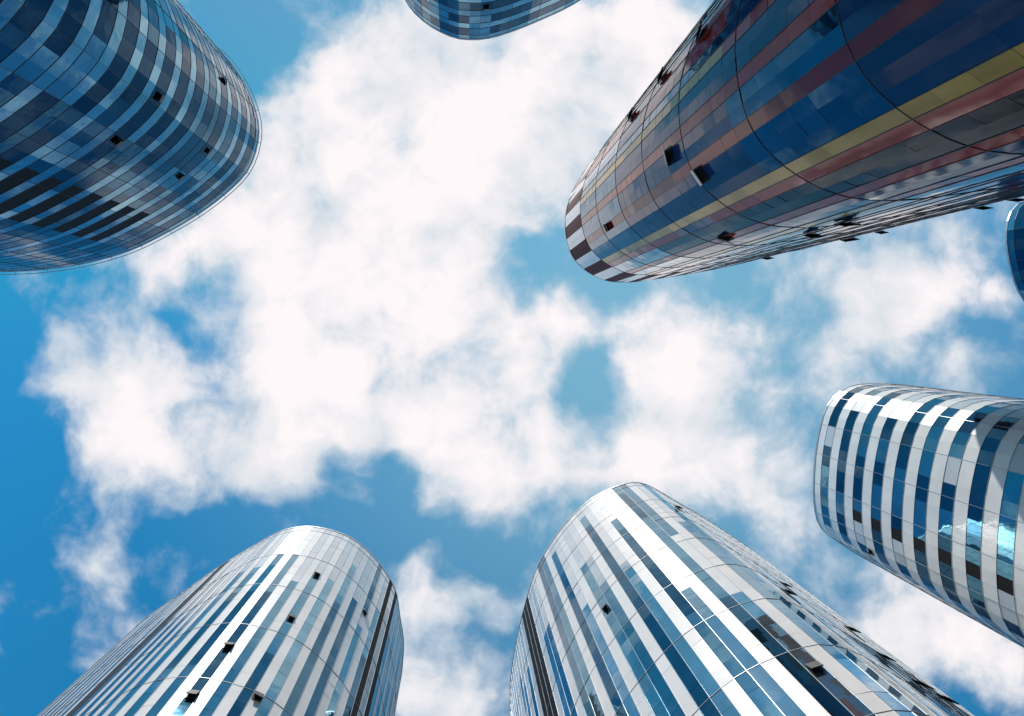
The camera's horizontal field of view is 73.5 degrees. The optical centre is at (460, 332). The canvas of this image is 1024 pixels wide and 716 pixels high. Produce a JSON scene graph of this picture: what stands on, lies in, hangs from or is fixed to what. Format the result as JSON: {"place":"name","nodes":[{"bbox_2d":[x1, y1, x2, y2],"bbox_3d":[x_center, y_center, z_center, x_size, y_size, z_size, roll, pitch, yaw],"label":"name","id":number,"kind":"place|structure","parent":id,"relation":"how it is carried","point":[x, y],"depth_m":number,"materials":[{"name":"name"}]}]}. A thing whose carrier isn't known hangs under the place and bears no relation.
{"place":"outdoors","nodes":[
{"label":"outdoors","id":0,"kind":"place"},
{"bbox_2d":[0,0,261,274],"bbox_3d":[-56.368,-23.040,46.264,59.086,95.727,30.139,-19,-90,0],"label":"glass office tower","id":1,"kind":"structure","parent":0,"point":[127,125],"depth_m":67.30,"materials":[{"name":"glass"}]},
{"bbox_2d":[112,75,226,180],"bbox_3d":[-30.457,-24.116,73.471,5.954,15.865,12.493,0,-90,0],"label":"open windows","id":2,"kind":"structure","parent":1,"relation":"in","point":[160,98],"depth_m":66.26,"materials":[{"name":"black glass"}]},
{"bbox_2d":[37,526,403,715],"bbox_3d":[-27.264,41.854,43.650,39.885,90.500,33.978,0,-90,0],"label":"white striped office tower","id":3,"kind":"structure","parent":0,"point":[300,621],"depth_m":62.43,"materials":[{"name":"clear glass"}]},
{"bbox_2d":[185,571,367,701],"bbox_3d":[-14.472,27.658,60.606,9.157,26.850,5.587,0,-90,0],"label":"open windows","id":4,"kind":"structure","parent":3,"relation":"in","point":[191,693],"depth_m":49.50,"materials":[{"name":"black glass"}]},
{"bbox_2d":[405,0,579,39],"bbox_3d":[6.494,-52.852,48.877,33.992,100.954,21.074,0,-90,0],"label":"glass office tower","id":5,"kind":"structure","parent":0,"point":[472,19],"depth_m":94.68,"materials":[{"name":"glass"}]},
{"bbox_2d":[0,0,1023,715],"label":"sky","id":6,"kind":"structure","parent":0,"point":[390,337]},
{"bbox_2d":[509,482,973,715],"bbox_3d":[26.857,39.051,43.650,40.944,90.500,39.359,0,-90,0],"label":"white striped office tower","id":7,"kind":"structure","parent":0,"point":[642,599],"depth_m":54.43,"materials":[{"name":"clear glass"}]},
{"bbox_2d":[601,505,959,708],"bbox_3d":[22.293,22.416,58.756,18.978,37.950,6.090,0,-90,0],"label":"open windows","id":8,"kind":"structure","parent":7,"relation":"in","point":[815,666],"depth_m":44.18,"materials":[{"name":"black glass"}]},
{"bbox_2d":[565,0,1023,282],"bbox_3d":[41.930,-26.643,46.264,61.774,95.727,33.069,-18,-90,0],"label":"colour striped office tower","id":9,"kind":"structure","parent":0,"point":[745,131],"depth_m":34.67,"materials":[{"name":"multicoloured glass"}]},
{"bbox_2d":[603,20,1023,259],"bbox_3d":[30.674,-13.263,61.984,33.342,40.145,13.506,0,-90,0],"label":"open windows","id":10,"kind":"structure","parent":9,"relation":"in","point":[698,173],"depth_m":48.05,"materials":[{"name":"black glass"}]},
{"bbox_2d":[813,383,1023,647],"bbox_3d":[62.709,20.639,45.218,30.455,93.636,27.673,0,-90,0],"label":"white banded office tower","id":11,"kind":"structure","parent":0,"point":[920,488],"depth_m":70.38,"materials":[{"name":"clear glass"}]},
{"bbox_2d":[1005,201,1023,301],"bbox_3d":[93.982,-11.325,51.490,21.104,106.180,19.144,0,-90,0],"label":"glass office tower","id":12,"kind":"structure","parent":0,"point":[1014,236],"depth_m":103.24,"materials":[{"name":"glass"}]}
]}

